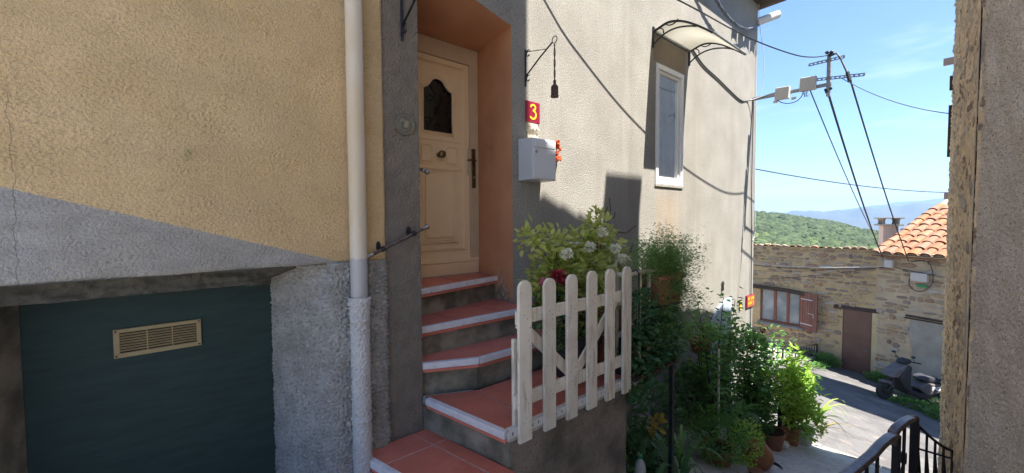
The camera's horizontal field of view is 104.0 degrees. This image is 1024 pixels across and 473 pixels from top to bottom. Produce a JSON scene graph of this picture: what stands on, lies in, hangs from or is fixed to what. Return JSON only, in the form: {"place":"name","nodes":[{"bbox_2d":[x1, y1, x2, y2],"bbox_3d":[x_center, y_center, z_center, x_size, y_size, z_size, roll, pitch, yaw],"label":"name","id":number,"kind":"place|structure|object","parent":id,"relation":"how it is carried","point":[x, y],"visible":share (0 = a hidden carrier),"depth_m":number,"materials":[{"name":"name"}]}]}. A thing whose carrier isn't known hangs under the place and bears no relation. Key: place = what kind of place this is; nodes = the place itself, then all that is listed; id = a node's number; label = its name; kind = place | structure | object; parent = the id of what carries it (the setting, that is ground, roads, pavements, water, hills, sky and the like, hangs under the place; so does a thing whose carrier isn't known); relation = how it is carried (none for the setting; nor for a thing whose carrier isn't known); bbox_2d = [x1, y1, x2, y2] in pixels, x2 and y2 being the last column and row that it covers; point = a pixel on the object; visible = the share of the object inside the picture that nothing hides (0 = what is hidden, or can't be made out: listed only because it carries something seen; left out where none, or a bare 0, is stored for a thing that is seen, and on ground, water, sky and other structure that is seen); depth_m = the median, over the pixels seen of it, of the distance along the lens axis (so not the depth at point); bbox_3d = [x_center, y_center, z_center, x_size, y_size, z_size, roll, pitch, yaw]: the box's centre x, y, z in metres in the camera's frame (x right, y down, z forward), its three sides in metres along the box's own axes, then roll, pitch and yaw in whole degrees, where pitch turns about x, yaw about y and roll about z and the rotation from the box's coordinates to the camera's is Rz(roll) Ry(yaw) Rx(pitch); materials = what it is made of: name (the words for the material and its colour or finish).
{"place":"outdoors","nodes":[
{"label":"outdoors","id":0,"kind":"place"},
{"bbox_2d":[423,390,890,472],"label":"path","id":1,"kind":"structure","parent":0,"point":[799,458],"depth_m":5.08,"materials":[{"name":"concrete"}]},
{"bbox_2d":[0,0,391,472],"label":"house","id":2,"kind":"structure","parent":1,"relation":"on","point":[166,306],"depth_m":1.82,"materials":[{"name":"beige concrete"}]},
{"bbox_2d":[19,284,276,472],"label":"garage door","id":3,"kind":"structure","parent":2,"relation":"in","point":[179,381],"depth_m":1.95,"materials":[{"name":"green metal"}]},
{"bbox_2d":[343,0,375,472],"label":"downspout","id":4,"kind":"object","parent":2,"relation":"attached to","point":[358,319],"visible":0.99,"depth_m":2.08,"materials":[{"name":"grey paint"}]},
{"bbox_2d":[381,0,423,442],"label":"grey pier","id":5,"kind":"structure","parent":1,"relation":"on","point":[400,90],"depth_m":2.37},
{"bbox_2d":[367,224,429,259],"bbox_3d":[-0.655,0.025,2.284,0.389,0.192,0.074,-2,3,-40],"label":"grab rail","id":6,"kind":"object","parent":5,"relation":"attached to","point":[379,248],"visible":0.91,"depth_m":2.25,"materials":[{"name":"brown metal"}]},
{"bbox_2d":[395,115,414,135],"bbox_3d":[-0.627,-0.654,2.347,0.120,0.120,0.025,-2,3,-40],"label":"wall medallion","id":7,"kind":"object","parent":5,"relation":"attached to","point":[404,125],"depth_m":2.34,"materials":[{"name":"grey metal"}]},
{"bbox_2d":[400,0,415,40],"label":"flower bracket","id":8,"kind":"object","parent":5,"relation":"attached to","point":[402,24],"visible":1,"depth_m":2.31,"materials":[{"name":"black metal"}]},
{"bbox_2d":[419,168,429,174],"bbox_3d":[-0.546,-0.405,2.473,0.083,0.050,0.035,0,2,17],"label":"rail knob","id":9,"kind":"object","parent":5,"relation":"attached to","point":[425,171],"visible":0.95,"depth_m":2.46,"materials":[{"name":"silver metal"}]},
{"bbox_2d":[370,272,632,472],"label":"stairs","id":10,"kind":"structure","parent":1,"relation":"on","point":[469,331],"depth_m":2.52,"materials":[{"name":"red tile"}]},
{"bbox_2d":[506,378,620,439],"bbox_3d":[0.359,0.999,2.379,1.012,0.043,0.037,-2,3,-40],"label":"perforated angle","id":11,"kind":"object","parent":10,"relation":"attached to","point":[537,419],"visible":0.49,"depth_m":2.28,"materials":[{"name":"white paint"}]},
{"bbox_2d":[511,266,631,443],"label":"picket gate","id":12,"kind":"structure","parent":11,"relation":"attached to","point":[525,395],"depth_m":2.30,"materials":[{"name":"white paint"}]},
{"bbox_2d":[556,326,602,377],"bbox_3d":[0.444,0.819,2.816,0.380,0.300,0.376,-2,3,-40],"label":"plant pot","id":13,"kind":"object","parent":10,"relation":"on","point":[581,347],"visible":0.12,"depth_m":2.68,"materials":[{"name":"black plastic"}]},
{"bbox_2d":[530,268,598,350],"bbox_3d":[0.353,0.480,2.601,0.661,0.596,0.329,-2,3,-40],"label":"red rose bush","id":14,"kind":"object","parent":13,"relation":"in","point":[557,279],"visible":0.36,"depth_m":2.51,"materials":[{"name":"green plant"}]},
{"bbox_2d":[513,205,632,346],"bbox_3d":[0.517,0.274,2.811,1.209,1.011,0.484,-2,3,-40],"label":"lime shrub","id":15,"kind":"object","parent":13,"relation":"in","point":[568,258],"visible":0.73,"depth_m":2.74,"materials":[{"name":"green plant"}]},
{"bbox_2d":[595,198,646,253],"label":"bare twigs","id":16,"kind":"object","parent":15,"relation":"attached to","point":[618,232],"visible":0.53,"depth_m":3.13,"materials":[{"name":"brown plant"}]},
{"bbox_2d":[417,0,785,437],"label":"stair house","id":17,"kind":"structure","parent":1,"relation":"on","point":[639,127],"depth_m":3.87,"materials":[{"name":"paint"}]},
{"bbox_2d":[417,52,478,277],"bbox_3d":[-0.591,-0.602,3.508,0.720,1.895,0.131,-2,3,-40],"label":"front door","id":18,"kind":"structure","parent":17,"relation":"in","point":[444,150],"depth_m":3.53,"materials":[{"name":"beige paint"}]},
{"bbox_2d":[525,100,539,123],"bbox_3d":[0.175,-1.048,3.374,0.161,0.175,0.016,-2,3,-40],"label":"house number","id":19,"kind":"object","parent":17,"relation":"attached to","point":[532,112],"visible":1,"depth_m":3.37,"materials":[{"name":"ceramic"}]},
{"bbox_2d":[526,122,539,137],"bbox_3d":[0.177,-0.889,3.368,0.140,0.122,0.037,-2,3,-40],"label":"relief tile","id":20,"kind":"object","parent":17,"relation":"attached to","point":[532,129],"visible":1,"depth_m":3.36,"materials":[{"name":"beige ceramic"}]},
{"bbox_2d":[518,137,555,181],"bbox_3d":[0.212,-0.632,3.305,0.264,0.343,0.185,-2,3,-40],"label":"mailbox","id":21,"kind":"object","parent":17,"relation":"attached to","point":[536,159],"visible":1,"depth_m":3.23,"materials":[{"name":"grey metal"}]},
{"bbox_2d":[534,147,555,179],"bbox_3d":[0.266,-0.588,3.244,0.248,0.241,0.007,-2,3,-40],"label":"door","id":22,"kind":"structure","parent":21,"relation":"in","point":[544,163],"depth_m":3.24,"materials":[{"name":"grey metal"}]},
{"bbox_2d":[525,35,556,85],"bbox_3d":[0.228,-1.392,3.180,0.020,0.302,0.364,-2,3,-40],"label":"lamp bracket","id":23,"kind":"object","parent":17,"relation":"attached to","point":[526,74],"visible":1,"depth_m":3.28,"materials":[{"name":"black metal"}]},
{"bbox_2d":[551,44,558,97],"bbox_3d":[0.327,-1.273,3.069,0.062,0.401,0.061,-2,3,-40],"label":"hanging bell","id":24,"kind":"object","parent":23,"relation":"hanging from","point":[554,90],"visible":1,"depth_m":3.06,"materials":[{"name":"metal"}]},
{"bbox_2d":[555,140,561,161],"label":"dried flowers","id":25,"kind":"object","parent":17,"relation":"attached to","point":[558,158],"visible":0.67,"depth_m":3.49,"materials":[{"name":"orange plant"}]},
{"bbox_2d":[632,377,654,434],"bbox_3d":[1.529,2.265,4.646,0.470,1.480,0.004,-2,3,-40],"label":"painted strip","id":26,"kind":"object","parent":17,"relation":"attached to","point":[648,413],"depth_m":4.66,"materials":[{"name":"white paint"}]},
{"bbox_2d":[655,63,683,186],"bbox_3d":[1.884,-1.320,4.873,0.645,1.390,0.104,-2,3,-40],"label":"window","id":27,"kind":"structure","parent":17,"relation":"in","point":[669,116],"depth_m":4.89,"materials":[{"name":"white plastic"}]},
{"bbox_2d":[652,19,746,65],"bbox_3d":[2.147,-2.233,4.569,0.882,0.303,0.678,-2,3,-40],"label":"door awning","id":28,"kind":"object","parent":17,"relation":"attached to","point":[689,37],"depth_m":4.63,"materials":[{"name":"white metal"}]},
{"bbox_2d":[678,320,723,353],"bbox_3d":[2.106,1.129,4.520,0.588,0.352,0.622,0,2,5],"label":"hanging sedum","id":29,"kind":"object","parent":17,"relation":"attached to","point":[692,340],"visible":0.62,"depth_m":4.44,"materials":[{"name":"plant"}]},
{"bbox_2d":[709,297,731,414],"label":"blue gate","id":30,"kind":"structure","parent":17,"relation":"attached to","point":[727,306],"depth_m":5.91,"materials":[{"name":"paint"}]},
{"bbox_2d":[693,51,774,101],"bbox_3d":[2.941,-2.338,5.647,2.710,0.539,0.313,-2,3,-33],"label":"cable","id":31,"kind":"object","parent":17,"relation":"attached to","point":[700,61],"visible":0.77,"depth_m":5.73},
{"bbox_2d":[714,0,759,30],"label":"cable","id":32,"kind":"object","parent":17,"relation":"attached to","point":[726,15],"visible":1,"depth_m":5.61,"materials":[{"name":"grey rubber"}]},
{"bbox_2d":[745,293,753,308],"bbox_3d":[3.955,1.069,6.639,0.340,0.210,0.026,-2,3,-40],"label":"corner sign","id":33,"kind":"object","parent":17,"relation":"attached to","point":[749,303],"visible":1,"depth_m":6.59,"materials":[{"name":"ceramic"}]},
{"bbox_2d":[750,98,753,329],"bbox_3d":[3.945,-0.265,6.579,0.086,3.950,0.015,-2,3,-40],"label":"cable","id":34,"kind":"object","parent":17,"relation":"attached to","point":[751,206],"visible":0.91,"depth_m":6.55,"materials":[{"name":"black rubber"}]},
{"bbox_2d":[753,42,756,238],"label":"cable","id":35,"kind":"object","parent":17,"relation":"attached to","point":[755,114],"visible":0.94,"depth_m":6.57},
{"bbox_2d":[759,19,763,93],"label":"cable","id":36,"kind":"object","parent":17,"relation":"attached to","point":[763,55],"visible":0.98,"depth_m":6.51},
{"bbox_2d":[756,11,780,24],"bbox_3d":[4.214,-3.607,6.625,0.563,0.335,0.124,-1,2,-20],"label":"street lamp","id":37,"kind":"object","parent":17,"relation":"attached to","point":[769,17],"visible":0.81,"depth_m":6.58,"materials":[{"name":"white plastic"}]},
{"bbox_2d":[752,50,864,102],"bbox_3d":[4.349,-2.350,5.960,0.115,0.641,1.393,-2,3,-40],"label":"utility mast","id":38,"kind":"object","parent":17,"relation":"attached to","point":[806,84],"visible":0.99,"depth_m":5.84,"materials":[{"name":"metal"}]},
{"bbox_2d":[677,0,828,57],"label":"cable","id":39,"kind":"object","parent":38,"relation":"hanging from","point":[747,36],"visible":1,"depth_m":4.50,"materials":[{"name":"black rubber"}]},
{"bbox_2d":[810,90,872,233],"bbox_3d":[7.684,-0.999,8.957,8.962,2.634,0.015,-2,3,-42],"label":"cable","id":40,"kind":"object","parent":38,"relation":"attached to","point":[836,154],"visible":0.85,"depth_m":7.28,"materials":[{"name":"black rubber"}]},
{"bbox_2d":[828,96,882,257],"bbox_3d":[7.814,-0.720,8.854,8.920,2.996,0.028,-3,3,-43],"label":"cable","id":41,"kind":"object","parent":38,"relation":"attached to","point":[837,124],"visible":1,"depth_m":7.23,"materials":[{"name":"black rubber"}]},
{"bbox_2d":[835,53,908,260],"bbox_3d":[7.904,-0.951,8.463,8.662,3.583,0.264,-2,3,-40],"label":"cable","id":42,"kind":"object","parent":38,"relation":"attached to","point":[845,68],"visible":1,"depth_m":6.67,"materials":[{"name":"black rubber"}]},
{"bbox_2d":[845,71,851,81],"bbox_3d":[4.671,-2.219,5.551,0.048,0.141,0.078,-1,3,-22],"label":"cable sleeve","id":43,"kind":"object","parent":42,"relation":"attached to","point":[848,77],"visible":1,"depth_m":5.54,"materials":[{"name":"grey plastic"}]},
{"bbox_2d":[841,78,949,113],"bbox_3d":[4.891,-1.834,5.162,0.010,0.758,1.092,-2,3,-27],"label":"cable","id":44,"kind":"object","parent":38,"relation":"attached to","point":[894,101],"visible":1,"depth_m":5.12,"materials":[{"name":"black rubber"}]},
{"bbox_2d":[756,169,943,192],"bbox_3d":[8.134,-1.125,8.634,9.077,0.244,0.019,-1,3,-25],"label":"cable","id":45,"kind":"object","parent":17,"relation":"attached to","point":[842,183],"visible":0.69,"depth_m":7.76,"materials":[{"name":"black rubber"}]},
{"bbox_2d":[634,453,645,472],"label":"water bottle","id":46,"kind":"object","parent":1,"relation":"on","point":[639,466],"visible":1,"depth_m":3.08,"materials":[{"name":"clear plastic"}]},
{"bbox_2d":[615,345,679,472],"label":"plant shelf","id":47,"kind":"object","parent":1,"relation":"on","point":[671,366],"visible":0.4,"depth_m":3.08,"materials":[{"name":"metal"}]},
{"bbox_2d":[578,306,621,363],"bbox_3d":[0.702,0.745,3.111,0.380,0.420,0.376,-2,3,-40],"label":"plant pot","id":48,"kind":"object","parent":47,"relation":"on","point":[601,355],"visible":0.09,"depth_m":2.97,"materials":[{"name":"ceramic"}]},
{"bbox_2d":[614,261,621,355],"bbox_3d":[0.791,0.565,3.013,0.194,0.777,0.146,-2,3,-40],"label":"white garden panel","id":49,"kind":"object","parent":47,"relation":"on","point":[618,334],"visible":0.4,"depth_m":2.92,"materials":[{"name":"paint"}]},
{"bbox_2d":[618,267,667,361],"bbox_3d":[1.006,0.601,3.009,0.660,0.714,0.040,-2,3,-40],"label":"plant pot","id":50,"kind":"object","parent":47,"relation":"on","point":[635,273],"visible":0.19,"depth_m":2.96,"materials":[{"name":"brown"}]},
{"bbox_2d":[632,269,665,324],"bbox_3d":[0.987,0.441,2.922,0.451,0.431,0.050,-2,3,-40],"label":"pot holder","id":51,"kind":"object","parent":50,"relation":"hanging from","point":[639,294],"visible":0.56,"depth_m":2.83,"materials":[{"name":"black metal"}]},
{"bbox_2d":[642,273,684,308],"bbox_3d":[1.193,0.417,3.174,0.380,0.245,0.190,-2,3,-40],"label":"flower trough","id":52,"kind":"object","parent":50,"relation":"attached to","point":[654,287],"visible":0.47,"depth_m":3.06,"materials":[{"name":"ceramic"}]},
{"bbox_2d":[621,219,710,355],"bbox_3d":[1.371,0.381,3.327,1.508,1.055,0.576,-2,3,-40],"label":"asparagus fern","id":53,"kind":"object","parent":52,"relation":"in","point":[657,257],"visible":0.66,"depth_m":3.09,"materials":[{"name":"green plant"}]},
{"bbox_2d":[617,287,688,404],"bbox_3d":[1.050,0.762,3.039,0.959,0.818,0.405,-2,3,-40],"label":"shelf ivy","id":54,"kind":"object","parent":47,"relation":"on","point":[641,339],"visible":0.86,"depth_m":2.88,"materials":[{"name":"green plant"}]},
{"bbox_2d":[626,378,684,472],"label":"floor plants","id":55,"kind":"object","parent":1,"relation":"on","point":[635,443],"visible":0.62,"depth_m":3.48,"materials":[{"name":"green plant"}]},
{"bbox_2d":[628,424,728,472],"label":"strap leaves","id":56,"kind":"object","parent":1,"relation":"on","point":[683,462],"visible":0.73,"depth_m":3.37,"materials":[{"name":"green plant"}]},
{"bbox_2d":[660,360,721,433],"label":"dark bush","id":57,"kind":"object","parent":1,"relation":"on","point":[682,377],"visible":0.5,"depth_m":4.48,"materials":[{"name":"green plant"}]},
{"bbox_2d":[681,286,753,436],"bbox_3d":[2.512,1.501,4.780,1.558,1.797,0.583,-2,3,-40],"label":"tall rose","id":58,"kind":"object","parent":1,"relation":"on","point":[727,375],"visible":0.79,"depth_m":4.64,"materials":[{"name":"green plant"}]},
{"bbox_2d":[700,437,734,466],"bbox_3d":[2.238,2.378,4.363,0.340,0.200,0.337,-2,3,-40],"label":"plant pot","id":59,"kind":"object","parent":1,"relation":"on","point":[720,453],"visible":0.38,"depth_m":4.29,"materials":[{"name":"ceramic"}]},
{"bbox_2d":[680,402,766,467],"bbox_3d":[2.264,2.119,4.320,0.945,0.662,0.712,-2,3,-40],"label":"green mound","id":60,"kind":"object","parent":59,"relation":"in","point":[736,434],"visible":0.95,"depth_m":4.26,"materials":[{"name":"green plant"}]},
{"bbox_2d":[717,349,719,437],"bbox_3d":[2.318,1.881,4.493,0.045,1.250,0.025,-2,3,-40],"label":"garden stake","id":61,"kind":"object","parent":1,"relation":"on","point":[718,392],"visible":0.39,"depth_m":4.48,"materials":[{"name":"white paint"}]},
{"bbox_2d":[727,405,757,442],"bbox_3d":[3.016,2.529,5.263,0.380,0.460,0.376,-2,3,-40],"label":"plant pot","id":62,"kind":"object","parent":1,"relation":"on","point":[756,413],"visible":0.1,"depth_m":5.12,"materials":[{"name":"black plastic"}]},
{"bbox_2d":[724,399,767,434],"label":"strap leaf plant","id":63,"kind":"object","parent":62,"relation":"in","point":[739,415],"visible":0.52,"depth_m":4.93,"materials":[{"name":"green plant"}]},
{"bbox_2d":[747,466,763,472],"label":"pot","id":64,"kind":"object","parent":1,"relation":"on","point":[754,469],"visible":0.92,"depth_m":4.24,"materials":[{"name":"ceramic"}]},
{"bbox_2d":[741,439,774,470],"bbox_3d":[2.785,2.479,4.542,0.330,0.280,0.330,-2,3,-40],"label":"clay jar","id":65,"kind":"object","parent":1,"relation":"on","point":[766,461],"visible":0.56,"depth_m":4.42,"materials":[{"name":"brown ceramic"}]},
{"bbox_2d":[734,361,797,443],"bbox_3d":[3.431,2.297,5.505,1.120,1.105,0.702,-2,3,-40],"label":"mixed bush","id":66,"kind":"object","parent":1,"relation":"on","point":[766,430],"visible":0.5,"depth_m":5.41,"materials":[{"name":"green plant"}]},
{"bbox_2d":[757,423,785,451],"bbox_3d":[3.525,2.768,5.493,0.400,0.240,0.396,-2,3,-40],"label":"plant pot","id":67,"kind":"object","parent":1,"relation":"on","point":[777,437],"visible":0.48,"depth_m":5.34,"materials":[{"name":"ceramic"}]},
{"bbox_2d":[731,321,797,428],"bbox_3d":[3.687,2.004,5.838,1.835,1.579,0.870,-2,3,-40],"label":"corner rose","id":68,"kind":"object","parent":67,"relation":"in","point":[754,364],"visible":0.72,"depth_m":5.53,"materials":[{"name":"green plant"}]},
{"bbox_2d":[777,404,781,427],"bbox_3d":[3.828,2.689,5.720,0.060,0.582,0.040,-2,3,-40],"label":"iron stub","id":69,"kind":"object","parent":1,"relation":"on","point":[779,423],"visible":0.29,"depth_m":5.70,"materials":[{"name":"black metal"}]},
{"bbox_2d":[782,421,800,446],"bbox_3d":[4.099,2.914,5.905,0.280,0.280,0.277,-2,3,-40],"label":"plant pot","id":70,"kind":"object","parent":1,"relation":"on","point":[790,436],"visible":0.32,"depth_m":5.80,"materials":[{"name":"ceramic"}]},
{"bbox_2d":[762,341,829,434],"bbox_3d":[4.158,2.201,5.840,1.270,1.365,0.712,-2,3,-40],"label":"bright shrub","id":71,"kind":"object","parent":70,"relation":"in","point":[804,399],"visible":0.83,"depth_m":5.66,"materials":[{"name":"green plant"}]},
{"bbox_2d":[796,398,853,435],"bbox_3d":[4.515,2.706,6.010,1.187,0.452,0.965,1,3,31],"label":"palm","id":72,"kind":"object","parent":70,"relation":"in","point":[825,408],"visible":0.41,"depth_m":5.97,"materials":[{"name":"green plant"}]},
{"bbox_2d":[799,423,815,446],"bbox_3d":[4.406,3.019,6.090,0.340,0.240,0.337,-2,3,-40],"label":"plant pot","id":73,"kind":"object","parent":1,"relation":"on","point":[801,442],"visible":0.26,"depth_m":5.97,"materials":[{"name":"ceramic"}]},
{"bbox_2d":[784,403,828,445],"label":"pale bush","id":74,"kind":"object","parent":73,"relation":"in","point":[807,432],"visible":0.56,"depth_m":5.76,"materials":[{"name":"green plant"}]},
{"bbox_2d":[838,415,953,472],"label":"alley railing","id":75,"kind":"object","parent":1,"relation":"on","point":[875,450],"visible":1,"depth_m":2.44,"materials":[{"name":"black metal"}]},
{"bbox_2d":[937,0,982,472],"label":"stone gable house","id":76,"kind":"structure","parent":1,"relation":"on","point":[965,61],"depth_m":2.57,"materials":[{"name":"stone"}]},
{"bbox_2d":[962,0,1023,472],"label":"roughcast house","id":77,"kind":"structure","parent":1,"relation":"on","point":[994,432],"depth_m":1.75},
{"bbox_2d":[782,440,788,447],"bbox_3d":[3.800,2.902,5.595,0.137,0.110,0.132,-1,2,-19],"label":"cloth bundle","id":78,"kind":"object","parent":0,"point":[785,444],"visible":0.52,"depth_m":5.54,"materials":[{"name":"white fabric"}]},
{"bbox_2d":[752,355,939,472],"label":"road","id":79,"kind":"structure","parent":0,"point":[870,418],"depth_m":8.75,"materials":[{"name":"grey asphalt"}]},
{"bbox_2d":[756,341,816,366],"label":"plant","id":80,"kind":"object","parent":79,"relation":"on","point":[796,354],"depth_m":13.02,"materials":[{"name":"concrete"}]},
{"bbox_2d":[753,344,817,360],"bbox_3d":[8.474,3.638,12.579,3.404,0.811,1.621,0,2,1],"label":"landing railing","id":81,"kind":"object","parent":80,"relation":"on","point":[795,350],"visible":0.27,"depth_m":12.69,"materials":[{"name":"black metal"}]},
{"bbox_2d":[797,348,810,355],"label":"weed clump","id":82,"kind":"object","parent":79,"relation":"on","point":[808,352],"visible":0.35,"depth_m":13.36,"materials":[{"name":"green plant"}]},
{"bbox_2d":[752,243,879,376],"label":"stone terrace house","id":83,"kind":"structure","parent":79,"relation":"on","point":[831,312],"depth_m":13.21,"materials":[{"name":"stone"}]},
{"bbox_2d":[760,289,800,326],"bbox_3d":[9.545,2.480,14.220,0.070,1.220,1.240,-2,3,-40],"label":"window","id":84,"kind":"structure","parent":83,"relation":"in","point":[776,306],"depth_m":14.21,"materials":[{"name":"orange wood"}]},
{"bbox_2d":[753,263,883,267],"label":"cable","id":85,"kind":"object","parent":83,"relation":"attached to","point":[824,267],"visible":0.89,"depth_m":12.88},
{"bbox_2d":[755,265,886,268],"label":"cable","id":86,"kind":"object","parent":83,"relation":"attached to","point":[801,268],"visible":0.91,"depth_m":13.54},
{"bbox_2d":[767,267,878,278],"bbox_3d":[9.890,1.243,13.444,0.012,0.822,3.925,-2,3,-38],"label":"cable","id":87,"kind":"object","parent":83,"relation":"attached to","point":[818,275],"visible":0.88,"depth_m":13.19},
{"bbox_2d":[841,309,871,374],"bbox_3d":[10.830,3.339,12.580,0.097,2.040,0.700,-2,3,-40],"label":"door","id":88,"kind":"structure","parent":83,"relation":"in","point":[857,326],"depth_m":12.57,"materials":[{"name":"brown wood"}]},
{"bbox_2d":[874,217,904,246],"bbox_3d":[12.557,-0.025,13.351,0.600,1.220,0.740,1,3,30],"label":"chimney","id":89,"kind":"object","parent":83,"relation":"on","point":[887,231],"visible":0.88,"depth_m":13.18,"materials":[{"name":"concrete"}]},
{"bbox_2d":[809,360,829,370],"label":"weed clump","id":90,"kind":"object","parent":79,"relation":"on","point":[815,362],"visible":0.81,"depth_m":12.44,"materials":[{"name":"green plant"}]},
{"bbox_2d":[810,352,843,368],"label":"weed clump","id":91,"kind":"object","parent":79,"relation":"on","point":[827,357],"visible":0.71,"depth_m":12.84,"materials":[{"name":"green plant"}]},
{"bbox_2d":[812,442,890,471],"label":"kerb","id":92,"kind":"structure","parent":79,"relation":"on","point":[840,452],"depth_m":5.92,"materials":[{"name":"grey concrete"}]},
{"bbox_2d":[862,370,886,382],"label":"weed clump","id":93,"kind":"object","parent":79,"relation":"on","point":[878,375],"visible":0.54,"depth_m":11.96,"materials":[{"name":"green plant"}]},
{"bbox_2d":[871,393,939,415],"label":"weed clump","id":94,"kind":"object","parent":79,"relation":"on","point":[916,402],"visible":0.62,"depth_m":9.91,"materials":[{"name":"green plant"}]},
{"bbox_2d":[894,377,919,400],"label":"weed clump","id":95,"kind":"object","parent":79,"relation":"on","point":[909,396],"visible":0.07,"depth_m":10.69,"materials":[{"name":"green plant"}]},
{"bbox_2d":[870,199,947,399],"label":"tiled house","id":96,"kind":"structure","parent":79,"relation":"on","point":[910,322],"depth_m":11.53,"materials":[{"name":"stone"}]},
{"bbox_2d":[884,260,893,267],"bbox_3d":[11.085,0.799,11.763,0.100,0.220,0.200,-1,2,-20],"label":"white wall box","id":97,"kind":"object","parent":96,"relation":"attached to","point":[889,263],"visible":1,"depth_m":11.71,"materials":[{"name":"plastic"}]},
{"bbox_2d":[910,272,928,281],"bbox_3d":[11.399,1.141,11.188,0.120,0.240,0.360,-1,2,-20],"label":"grey wall box","id":98,"kind":"object","parent":96,"relation":"attached to","point":[918,277],"visible":1,"depth_m":11.14,"materials":[{"name":"white plastic"}]},
{"bbox_2d":[895,267,944,277],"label":"cable","id":99,"kind":"object","parent":98,"relation":"attached to","point":[918,272],"visible":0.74,"depth_m":11.15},
{"bbox_2d":[909,260,933,291],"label":"cable","id":100,"kind":"object","parent":96,"relation":"attached to","point":[932,279],"visible":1,"depth_m":11.10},
{"bbox_2d":[876,350,941,404],"bbox_3d":[10.401,3.658,10.230,2.309,1.377,0.609,0,2,1],"label":"scooter","id":101,"kind":"object","parent":79,"relation":"on","point":[898,374],"visible":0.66,"depth_m":10.13,"materials":[{"name":"metal"}]},
{"bbox_2d":[918,397,940,420],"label":"weed clump","id":102,"kind":"object","parent":79,"relation":"on","point":[933,410],"visible":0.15,"depth_m":9.39,"materials":[{"name":"green plant"}]},
{"bbox_2d":[754,0,955,212],"label":"sky","id":103,"kind":"structure","parent":0,"point":[900,47],"materials":[{"name":"blue"}]},
{"bbox_2d":[766,198,945,231],"bbox_3d":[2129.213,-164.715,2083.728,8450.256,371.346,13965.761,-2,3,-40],"label":"hills","id":104,"kind":"structure","parent":0,"point":[910,211],"depth_m":2900.47,"materials":[{"name":"blue"}]},
{"bbox_2d":[754,210,878,248],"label":"scrub","id":105,"kind":"object","parent":104,"relation":"on","point":[778,228],"visible":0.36,"depth_m":183.96,"materials":[{"name":"green plant"}]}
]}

